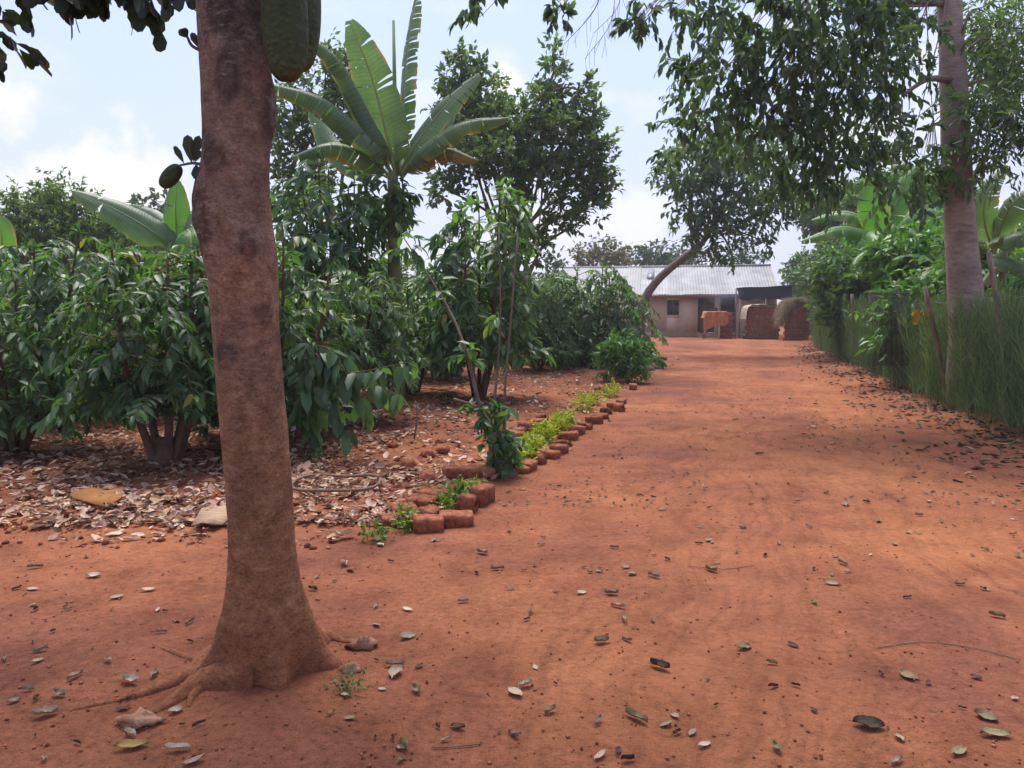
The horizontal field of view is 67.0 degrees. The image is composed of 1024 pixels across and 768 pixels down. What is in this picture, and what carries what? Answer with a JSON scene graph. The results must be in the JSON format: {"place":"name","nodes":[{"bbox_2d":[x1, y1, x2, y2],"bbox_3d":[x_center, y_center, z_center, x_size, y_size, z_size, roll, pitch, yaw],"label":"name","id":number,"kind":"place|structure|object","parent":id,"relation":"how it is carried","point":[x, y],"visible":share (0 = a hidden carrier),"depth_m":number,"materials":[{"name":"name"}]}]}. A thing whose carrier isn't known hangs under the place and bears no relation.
{"place":"outdoors","nodes":[
{"label":"outdoors","id":0,"kind":"place"},
{"bbox_2d":[0,338,1023,767],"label":"driveway","id":1,"kind":"structure","parent":0,"point":[478,696],"depth_m":3.97,"materials":[{"name":"soil"}]},
{"bbox_2d":[28,705,57,715],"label":"fallen leaf","id":2,"kind":"object","parent":1,"relation":"on","point":[45,709],"visible":1,"depth_m":2.98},
{"bbox_2d":[114,739,148,746],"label":"fallen leaf","id":3,"kind":"object","parent":1,"relation":"on","point":[129,742],"visible":1,"depth_m":2.77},
{"bbox_2d":[115,707,166,728],"bbox_3d":[-1.403,1.274,2.923,0.153,0.070,0.134,5,7,40],"label":"stone","id":4,"kind":"object","parent":1,"relation":"on","point":[140,717],"visible":0.86,"depth_m":2.90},
{"bbox_2d":[0,0,349,712],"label":"jackfruit tree","id":5,"kind":"object","parent":1,"relation":"on","point":[270,634],"visible":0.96,"depth_m":3.20,"materials":[{"name":"brown plant"}]},
{"bbox_2d":[161,742,189,748],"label":"fallen leaf","id":6,"kind":"object","parent":1,"relation":"on","point":[170,745],"visible":1,"depth_m":2.75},
{"bbox_2d":[319,661,377,698],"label":"small plant","id":7,"kind":"object","parent":1,"relation":"on","point":[346,686],"visible":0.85,"depth_m":3.16,"materials":[{"name":"green plant"}]},
{"bbox_2d":[339,662,362,674],"bbox_3d":[-0.701,1.233,3.348,0.101,0.072,0.081,0,5,0],"label":"stone","id":8,"kind":"object","parent":1,"relation":"on","point":[357,668],"visible":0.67,"depth_m":3.33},
{"bbox_2d":[344,635,378,650],"bbox_3d":[-0.698,1.202,3.583,0.162,0.094,0.098,0,5,0],"label":"stone","id":9,"kind":"object","parent":1,"relation":"on","point":[366,642],"visible":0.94,"depth_m":3.56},
{"bbox_2d":[412,513,443,533],"bbox_3d":[-0.592,0.995,5.467,0.224,0.135,0.140,2,8,-13],"label":"brick","id":10,"kind":"object","parent":1,"relation":"on","point":[427,523],"visible":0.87,"depth_m":5.41,"materials":[{"name":"brick"}]},
{"bbox_2d":[439,510,473,527],"bbox_3d":[-0.404,0.985,5.606,0.254,0.124,0.141,2,10,-7],"label":"brick","id":11,"kind":"object","parent":1,"relation":"on","point":[458,518],"visible":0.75,"depth_m":5.55,"materials":[{"name":"brick"}]},
{"bbox_2d":[457,493,477,513],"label":"brick","id":12,"kind":"object","parent":1,"relation":"on","point":[467,501],"visible":0.66,"depth_m":5.90,"materials":[{"name":"brick"}]},
{"bbox_2d":[0,365,1023,767],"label":"soil crumbs","id":13,"kind":"object","parent":1,"relation":"on","point":[306,545],"visible":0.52,"depth_m":4.09,"materials":[{"name":"soil"}]},
{"bbox_2d":[538,448,560,459],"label":"brick","id":14,"kind":"object","parent":1,"relation":"on","point":[554,454],"visible":0.63,"depth_m":8.14,"materials":[{"name":"brick"}]},
{"bbox_2d":[550,443,568,454],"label":"brick","id":15,"kind":"object","parent":1,"relation":"on","point":[563,448],"visible":0.62,"depth_m":8.41,"materials":[{"name":"brick"}]},
{"bbox_2d":[623,707,647,722],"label":"fallen leaf","id":16,"kind":"object","parent":1,"relation":"on","point":[634,713],"visible":1,"depth_m":2.98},
{"bbox_2d":[703,313,719,338],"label":"table","id":17,"kind":"object","parent":1,"relation":"on","point":[703,330],"visible":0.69,"depth_m":42.80,"materials":[{"name":"white paint"}]},
{"bbox_2d":[701,311,728,334],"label":"cloth","id":18,"kind":"object","parent":17,"relation":"on","point":[714,318],"visible":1,"depth_m":42.62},
{"bbox_2d":[486,346,1023,507],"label":"leaf litter","id":19,"kind":"object","parent":1,"relation":"on","point":[958,502],"visible":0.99,"depth_m":7.23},
{"bbox_2d":[848,715,884,726],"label":"fallen leaf","id":20,"kind":"object","parent":1,"relation":"on","point":[871,721],"visible":1,"depth_m":2.92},
{"bbox_2d":[786,343,1023,491],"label":"leaf litter","id":21,"kind":"object","parent":1,"relation":"on","point":[989,436],"visible":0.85,"depth_m":10.80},
{"bbox_2d":[878,641,1020,659],"bbox_3d":[1.994,1.220,3.571,0.598,0.012,0.113,1,6,11],"label":"twig","id":22,"kind":"object","parent":1,"relation":"on","point":[948,643],"visible":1,"depth_m":3.59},
{"bbox_2d":[974,708,999,721],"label":"fallen leaf","id":23,"kind":"object","parent":1,"relation":"on","point":[986,714],"visible":1,"depth_m":2.97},
{"bbox_2d":[975,727,1010,735],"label":"fallen leaf","id":24,"kind":"object","parent":1,"relation":"on","point":[993,731],"visible":1,"depth_m":2.84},
{"bbox_2d":[0,326,1023,545],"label":"ground","id":25,"kind":"structure","parent":0,"point":[677,347],"depth_m":8.45,"materials":[{"name":"red soil"}]},
{"bbox_2d":[0,216,16,281],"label":"banana plant","id":26,"kind":"object","parent":25,"relation":"on","point":[7,234],"visible":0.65,"depth_m":11.83,"materials":[{"name":"green plant"}]},
{"bbox_2d":[0,222,147,451],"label":"coffee tree","id":27,"kind":"object","parent":25,"relation":"on","point":[17,413],"visible":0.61,"depth_m":7.99,"materials":[{"name":"green plant"}]},
{"bbox_2d":[0,238,162,420],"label":"coffee tree","id":28,"kind":"object","parent":25,"relation":"on","point":[7,287],"visible":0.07,"depth_m":10.16,"materials":[{"name":"green plant"}]},
{"bbox_2d":[0,166,164,283],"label":"feathery tree","id":29,"kind":"object","parent":25,"relation":"on","point":[45,208],"visible":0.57,"depth_m":19.20,"materials":[{"name":"green plant"}]},
{"bbox_2d":[61,249,198,381],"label":"coffee tree","id":30,"kind":"object","parent":25,"relation":"on","point":[71,264],"depth_m":12.81,"materials":[{"name":"green plant"}]},
{"bbox_2d":[72,180,200,274],"bbox_3d":[-6.893,-1.905,15.251,2.714,4.165,1.867,1,6,12],"label":"banana plant","id":31,"kind":"object","parent":25,"relation":"on","point":[146,226],"visible":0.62,"depth_m":14.88,"materials":[{"name":"green plant"}]},
{"bbox_2d":[118,187,192,267],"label":"round tree","id":32,"kind":"object","parent":25,"relation":"on","point":[135,201],"visible":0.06,"depth_m":45.78,"materials":[{"name":"green plant"}]},
{"bbox_2d":[19,238,295,465],"bbox_3d":[-3.459,-0.301,7.772,2.528,2.399,2.566,-2,6,-23],"label":"coffee tree","id":33,"kind":"object","parent":25,"relation":"on","point":[134,396],"visible":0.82,"depth_m":7.21,"materials":[{"name":"green plant"}]},
{"bbox_2d":[114,235,294,400],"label":"coffee tree","id":34,"kind":"object","parent":25,"relation":"on","point":[182,247],"visible":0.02,"depth_m":11.70,"materials":[{"name":"green plant"}]},
{"bbox_2d":[175,223,381,440],"bbox_3d":[-2.644,-0.522,8.874,2.416,2.496,2.528,-4,7,-34],"label":"coffee tree","id":35,"kind":"object","parent":25,"relation":"on","point":[288,336],"visible":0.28,"depth_m":8.54,"materials":[{"name":"green plant"}]},
{"bbox_2d":[301,440,328,461],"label":"border plant","id":36,"kind":"object","parent":25,"relation":"on","point":[315,451],"visible":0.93,"depth_m":7.95,"materials":[{"name":"green plant"}]},
{"bbox_2d":[269,26,409,276],"bbox_3d":[-4.399,-4.350,18.534,3.925,8.169,2.570,0,5,0],"label":"jackfruit tree","id":37,"kind":"object","parent":25,"relation":"on","point":[331,94],"visible":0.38,"depth_m":18.10,"materials":[{"name":"green plant"}]},
{"bbox_2d":[0,357,679,543],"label":"leaf litter","id":38,"kind":"object","parent":25,"relation":"on","point":[176,511],"visible":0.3,"depth_m":6.97,"materials":[{"name":"plant"}]},
{"bbox_2d":[70,487,123,508],"bbox_3d":[-3.271,0.885,6.071,0.380,0.062,0.682,-2,6,-24],"label":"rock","id":39,"kind":"object","parent":38,"relation":"on","point":[91,495],"visible":1,"depth_m":6.04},
{"bbox_2d":[191,503,226,526],"bbox_3d":[-2.168,0.950,5.718,0.259,0.056,0.674,-1,6,-11],"label":"dry sheath","id":40,"kind":"object","parent":38,"relation":"on","point":[214,516],"visible":0.74,"depth_m":5.58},
{"bbox_2d":[292,473,381,491],"bbox_3d":[-1.509,0.847,6.624,0.774,0.057,0.707,0,5,0],"label":"hoop","id":41,"kind":"object","parent":38,"relation":"on","point":[340,490],"visible":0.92,"depth_m":6.58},
{"bbox_2d":[270,145,424,364],"bbox_3d":[-2.870,-1.625,12.510,2.659,4.144,2.346,-4,7,-39],"label":"coffee tree","id":42,"kind":"object","parent":25,"relation":"on","point":[358,208],"visible":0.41,"depth_m":12.06,"materials":[{"name":"green plant"}]},
{"bbox_2d":[279,265,427,419],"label":"coffee tree","id":43,"kind":"object","parent":25,"relation":"on","point":[376,325],"visible":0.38,"depth_m":10.20,"materials":[{"name":"green plant"}]},
{"bbox_2d":[287,343,420,458],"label":"coffee sapling","id":44,"kind":"object","parent":25,"relation":"on","point":[322,366],"visible":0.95,"depth_m":7.80,"materials":[{"name":"green plant"}]},
{"bbox_2d":[357,517,395,542],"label":"border plant","id":45,"kind":"object","parent":25,"relation":"on","point":[383,532],"visible":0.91,"depth_m":5.17,"materials":[{"name":"green plant"}]},
{"bbox_2d":[274,0,509,398],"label":"banana plant","id":46,"kind":"object","parent":25,"relation":"on","point":[373,140],"visible":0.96,"depth_m":12.31,"materials":[{"name":"green plant"}]},
{"bbox_2d":[370,177,424,239],"bbox_3d":[-1.878,-2.792,12.696,0.910,1.179,0.904,0,5,0],"label":"creeper","id":47,"kind":"object","parent":46,"relation":"attached to","point":[402,207],"visible":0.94,"depth_m":12.58,"materials":[{"name":"green plant"}]},
{"bbox_2d":[359,252,427,288],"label":"leafy tree","id":48,"kind":"object","parent":25,"relation":"on","point":[413,268],"visible":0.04,"depth_m":34.64,"materials":[{"name":"green plant"}]},
{"bbox_2d":[381,511,412,527],"bbox_3d":[-0.833,0.996,5.613,0.227,0.098,0.145,-1,14,-17],"label":"brick","id":49,"kind":"object","parent":25,"relation":"on","point":[385,518],"visible":0.45,"depth_m":5.55,"materials":[{"name":"brick"}]},
{"bbox_2d":[390,501,418,513],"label":"brick","id":50,"kind":"object","parent":25,"relation":"on","point":[393,506],"visible":0.42,"depth_m":5.83,"materials":[{"name":"brick"}]},
{"bbox_2d":[389,503,421,533],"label":"border plant","id":51,"kind":"object","parent":25,"relation":"on","point":[405,522],"visible":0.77,"depth_m":5.50,"materials":[{"name":"green plant"}]},
{"bbox_2d":[396,458,416,470],"bbox_3d":[-1.034,0.796,7.560,0.207,0.140,0.159,0,5,0],"label":"clod","id":52,"kind":"object","parent":25,"relation":"on","point":[410,462],"visible":0.66,"depth_m":7.52,"materials":[{"name":"soil"}]},
{"bbox_2d":[359,277,466,394],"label":"coffee tree","id":53,"kind":"object","parent":25,"relation":"on","point":[416,308],"visible":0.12,"depth_m":13.96,"materials":[{"name":"green plant"}]},
{"bbox_2d":[406,493,437,507],"bbox_3d":[-0.704,0.938,6.082,0.224,0.117,0.139,2,15,17],"label":"brick","id":54,"kind":"object","parent":25,"relation":"on","point":[422,500],"visible":0.5,"depth_m":6.04,"materials":[{"name":"brick"}]},
{"bbox_2d":[417,468,437,481],"bbox_3d":[-0.747,0.844,6.989,0.206,0.151,0.194,0,5,0],"label":"clod","id":55,"kind":"object","parent":25,"relation":"on","point":[428,474],"visible":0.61,"depth_m":6.93,"materials":[{"name":"soil"}]},
{"bbox_2d":[418,504,441,513],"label":"brick","id":56,"kind":"object","parent":25,"relation":"on","point":[431,509],"visible":0.46,"depth_m":5.77,"materials":[{"name":"brick"}]},
{"bbox_2d":[418,488,448,503],"bbox_3d":[-0.624,0.918,6.285,0.254,0.118,0.141,4,12,17],"label":"brick","id":57,"kind":"object","parent":25,"relation":"on","point":[427,491],"visible":0.29,"depth_m":6.26,"materials":[{"name":"brick"}]},
{"bbox_2d":[426,485,458,509],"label":"border plant","id":58,"kind":"object","parent":25,"relation":"on","point":[443,501],"visible":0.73,"depth_m":5.98,"materials":[{"name":"green plant"}]},
{"bbox_2d":[401,269,497,379],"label":"coffee tree","id":59,"kind":"object","parent":25,"relation":"on","point":[422,279],"visible":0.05,"depth_m":16.81,"materials":[{"name":"green plant"}]},
{"bbox_2d":[442,464,471,479],"bbox_3d":[-0.480,0.819,7.062,0.300,0.143,0.151,4,9,-23],"label":"brick","id":60,"kind":"object","parent":25,"relation":"on","point":[450,471],"visible":0.68,"depth_m":6.99,"materials":[{"name":"brick"}]},
{"bbox_2d":[382,222,532,478],"bbox_3d":[-0.500,-0.228,7.175,1.362,2.545,0.715,1,5,10],"label":"sapling","id":61,"kind":"object","parent":25,"relation":"on","point":[503,444],"visible":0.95,"depth_m":7.18,"materials":[{"name":"green plant"}]},
{"bbox_2d":[442,478,480,504],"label":"border plant","id":62,"kind":"object","parent":25,"relation":"on","point":[459,488],"visible":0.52,"depth_m":6.17,"materials":[{"name":"green plant"}]},
{"bbox_2d":[463,464,495,479],"bbox_3d":[-0.302,0.826,7.117,0.300,0.143,0.151,4,9,-23],"label":"brick","id":63,"kind":"object","parent":25,"relation":"on","point":[474,470],"visible":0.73,"depth_m":7.05,"materials":[{"name":"brick"}]},
{"bbox_2d":[469,482,494,506],"bbox_3d":[-0.240,0.908,6.240,0.139,0.196,0.252,8,6,21],"label":"brick","id":64,"kind":"object","parent":25,"relation":"on","point":[484,493],"visible":0.69,"depth_m":6.16,"materials":[{"name":"brick"}]},
{"bbox_2d":[413,177,556,398],"bbox_3d":[-0.480,-1.571,13.286,2.536,3.882,2.372,-2,6,-24],"label":"coffee tree","id":65,"kind":"object","parent":25,"relation":"on","point":[451,260],"visible":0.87,"depth_m":12.85,"materials":[{"name":"green plant"}]},
{"bbox_2d":[420,31,625,368],"bbox_3d":[0.126,-4.676,19.660,5.461,8.648,3.215,1,6,12],"label":"jackfruit tree","id":66,"kind":"object","parent":25,"relation":"on","point":[518,157],"visible":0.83,"depth_m":19.44,"materials":[{"name":"green plant"}]},
{"bbox_2d":[519,428,549,452],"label":"border plant","id":67,"kind":"object","parent":25,"relation":"on","point":[537,441],"visible":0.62,"depth_m":8.43,"materials":[{"name":"green plant"}]},
{"bbox_2d":[526,453,546,464],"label":"brick","id":68,"kind":"object","parent":25,"relation":"on","point":[541,459],"visible":0.59,"depth_m":7.83,"materials":[{"name":"brick"}]},
{"bbox_2d":[496,287,583,370],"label":"coffee tree","id":69,"kind":"object","parent":25,"relation":"on","point":[558,340],"visible":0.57,"depth_m":19.35,"materials":[{"name":"green plant"}]},
{"bbox_2d":[530,417,561,442],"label":"border plant","id":70,"kind":"object","parent":25,"relation":"on","point":[541,426],"visible":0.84,"depth_m":9.18,"materials":[{"name":"green plant"}]},
{"bbox_2d":[534,245,568,279],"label":"distant tree","id":71,"kind":"object","parent":25,"relation":"on","point":[556,265],"visible":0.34,"depth_m":51.39,"materials":[{"name":"green plant"}]},
{"bbox_2d":[528,270,575,307],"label":"leafy tree","id":72,"kind":"object","parent":25,"relation":"on","point":[542,283],"visible":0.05,"depth_m":31.87,"materials":[{"name":"green plant"}]},
{"bbox_2d":[545,409,570,433],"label":"border plant","id":73,"kind":"object","parent":25,"relation":"on","point":[563,419],"visible":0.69,"depth_m":9.83,"materials":[{"name":"green plant"}]},
{"bbox_2d":[557,431,578,440],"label":"brick","id":74,"kind":"object","parent":25,"relation":"on","point":[570,435],"visible":0.8,"depth_m":9.34,"materials":[{"name":"brick"}]},
{"bbox_2d":[570,389,596,411],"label":"border plant","id":75,"kind":"object","parent":25,"relation":"on","point":[581,399],"visible":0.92,"depth_m":11.78,"materials":[{"name":"green plant"}]},
{"bbox_2d":[585,415,602,423],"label":"brick","id":76,"kind":"object","parent":25,"relation":"on","point":[598,419],"visible":0.76,"depth_m":10.59,"materials":[{"name":"brick"}]},
{"bbox_2d":[528,261,668,369],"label":"coffee tree","id":77,"kind":"object","parent":25,"relation":"on","point":[601,313],"visible":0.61,"depth_m":20.68,"materials":[{"name":"green plant"}]},
{"bbox_2d":[564,231,635,266],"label":"distant tree","id":78,"kind":"object","parent":25,"relation":"on","point":[596,254],"visible":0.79,"depth_m":56.90,"materials":[{"name":"green plant"}]},
{"bbox_2d":[599,378,622,397],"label":"border plant","id":79,"kind":"object","parent":25,"relation":"on","point":[616,390],"visible":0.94,"depth_m":13.92,"materials":[{"name":"green plant"}]},
{"bbox_2d":[590,325,656,383],"bbox_3d":[2.422,-0.471,16.535,1.480,1.558,1.208,0,5,0],"label":"young shrub","id":80,"kind":"object","parent":25,"relation":"on","point":[619,354],"visible":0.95,"depth_m":16.37,"materials":[{"name":"green plant"}]},
{"bbox_2d":[620,237,711,265],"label":"distant tree","id":81,"kind":"object","parent":25,"relation":"on","point":[658,257],"visible":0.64,"depth_m":58.87,"materials":[{"name":"green plant"}]},
{"bbox_2d":[563,264,777,336],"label":"house","id":82,"kind":"structure","parent":25,"relation":"on","point":[683,298],"depth_m":46.50,"materials":[{"name":"paint"}]},
{"bbox_2d":[666,300,679,316],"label":"window","id":83,"kind":"structure","parent":82,"relation":"in","point":[672,305],"depth_m":46.30,"materials":[{"name":"glass"}]},
{"bbox_2d":[699,300,707,332],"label":"door","id":84,"kind":"structure","parent":82,"relation":"in","point":[703,306],"depth_m":47.06,"materials":[{"name":"paint"}]},
{"bbox_2d":[722,299,733,327],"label":"door","id":85,"kind":"structure","parent":82,"relation":"in","point":[728,304],"depth_m":46.66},
{"bbox_2d":[633,113,835,339],"bbox_3d":[7.947,-5.241,26.811,7.317,8.468,3.413,-1,5,-10],"label":"leaning tree","id":86,"kind":"object","parent":25,"relation":"on","point":[716,174],"visible":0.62,"depth_m":26.24,"materials":[{"name":"green plant"}]},
{"bbox_2d":[447,0,1023,409],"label":"shade tree","id":87,"kind":"object","parent":25,"relation":"on","point":[953,181],"visible":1,"depth_m":10.29,"materials":[{"name":"green plant"}]},
{"bbox_2d":[714,244,769,264],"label":"distant tree","id":88,"kind":"object","parent":25,"relation":"on","point":[742,258],"visible":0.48,"depth_m":59.10,"materials":[{"name":"green plant"}]},
{"bbox_2d":[734,285,792,337],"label":"awning","id":89,"kind":"object","parent":25,"relation":"on","point":[765,293],"visible":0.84,"depth_m":43.39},
{"bbox_2d":[777,241,822,332],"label":"leafy tree","id":90,"kind":"object","parent":25,"relation":"on","point":[791,278],"visible":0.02,"depth_m":49.49,"materials":[{"name":"green plant"}]},
{"bbox_2d":[789,175,854,301],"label":"leafy tree","id":91,"kind":"object","parent":25,"relation":"on","point":[811,231],"visible":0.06,"depth_m":42.31,"materials":[{"name":"green plant"}]},
{"bbox_2d":[811,225,861,314],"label":"leafy tree","id":92,"kind":"object","parent":25,"relation":"on","point":[842,245],"visible":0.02,"depth_m":29.04,"materials":[{"name":"green plant"}]},
{"bbox_2d":[802,238,883,348],"bbox_3d":[11.418,-2.692,23.770,4.732,3.954,3.896,-5,7,-40],"label":"leafy shrub","id":93,"kind":"object","parent":25,"relation":"on","point":[843,279],"visible":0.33,"depth_m":23.31,"materials":[{"name":"green plant"}]},
{"bbox_2d":[805,171,900,266],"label":"leafy tree","id":94,"kind":"object","parent":25,"relation":"on","point":[828,242],"visible":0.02,"depth_m":34.70,"materials":[{"name":"green plant"}]},
{"bbox_2d":[800,164,943,285],"bbox_3d":[9.424,-2.998,20.117,3.143,5.307,4.634,3,6,28],"label":"banana plant","id":95,"kind":"object","parent":25,"relation":"on","point":[901,211],"visible":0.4,"depth_m":19.68,"materials":[{"name":"green plant"}]},
{"bbox_2d":[835,157,933,257],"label":"leafy tree","id":96,"kind":"object","parent":25,"relation":"on","point":[848,204],"visible":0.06,"depth_m":30.68,"materials":[{"name":"green plant"}]},
{"bbox_2d":[842,257,945,373],"bbox_3d":[8.257,-1.294,15.668,3.262,2.514,3.439,0,5,0],"label":"leafy shrub","id":97,"kind":"object","parent":25,"relation":"on","point":[880,338],"visible":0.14,"depth_m":15.03,"materials":[{"name":"green plant"}]},
{"bbox_2d":[856,210,945,292],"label":"leafy tree","id":98,"kind":"object","parent":25,"relation":"on","point":[914,239],"visible":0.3,"depth_m":17.89,"materials":[{"name":"green plant"}]},
{"bbox_2d":[807,281,1023,439],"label":"hedge","id":99,"kind":"object","parent":25,"relation":"on","point":[926,375],"visible":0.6,"depth_m":11.11,"materials":[{"name":"plant"}]},
{"bbox_2d":[911,309,927,324],"bbox_3d":[6.681,-1.090,12.654,0.298,0.259,0.060,0,5,0],"label":"rag","id":100,"kind":"object","parent":99,"relation":"attached to","point":[914,314],"visible":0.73,"depth_m":12.65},
{"bbox_2d":[837,252,1023,426],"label":"wire fence","id":101,"kind":"object","parent":25,"relation":"on","point":[929,307],"visible":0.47,"depth_m":14.29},
{"bbox_2d":[904,170,999,218],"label":"leafy tree","id":102,"kind":"object","parent":25,"relation":"on","point":[934,202],"visible":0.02,"depth_m":26.97,"materials":[{"name":"green plant"}]},
{"bbox_2d":[889,247,1016,286],"bbox_3d":[9.943,-1.677,17.489,3.057,3.139,2.769,0,5,0],"label":"banana plant","id":103,"kind":"object","parent":25,"relation":"on","point":[925,273],"visible":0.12,"depth_m":17.02,"materials":[{"name":"green plant"}]},
{"bbox_2d":[908,213,1023,298],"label":"leafy tree","id":104,"kind":"object","parent":25,"relation":"on","point":[983,250],"visible":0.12,"depth_m":14.75,"materials":[{"name":"green plant"}]},
{"bbox_2d":[942,254,1023,308],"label":"leafy shrub","id":105,"kind":"object","parent":25,"relation":"on","point":[1012,279],"visible":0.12,"depth_m":13.10,"materials":[{"name":"green plant"}]},
{"bbox_2d":[974,167,1023,304],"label":"banana plant","id":106,"kind":"object","parent":25,"relation":"on","point":[995,232],"visible":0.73,"depth_m":12.32,"materials":[{"name":"green plant"}]},
{"bbox_2d":[0,0,1023,304],"label":"sky","id":107,"kind":"structure","parent":0,"point":[113,109],"materials":[{"name":"white"}]},
{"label":"brick","id":108,"kind":"object","parent":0,"visible":0},
{"bbox_2d":[770,294,810,330],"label":"dry grass heap","id":109,"kind":"object","parent":108,"relation":"on","point":[783,308],"visible":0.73,"depth_m":40.51,"materials":[{"name":"plant"}]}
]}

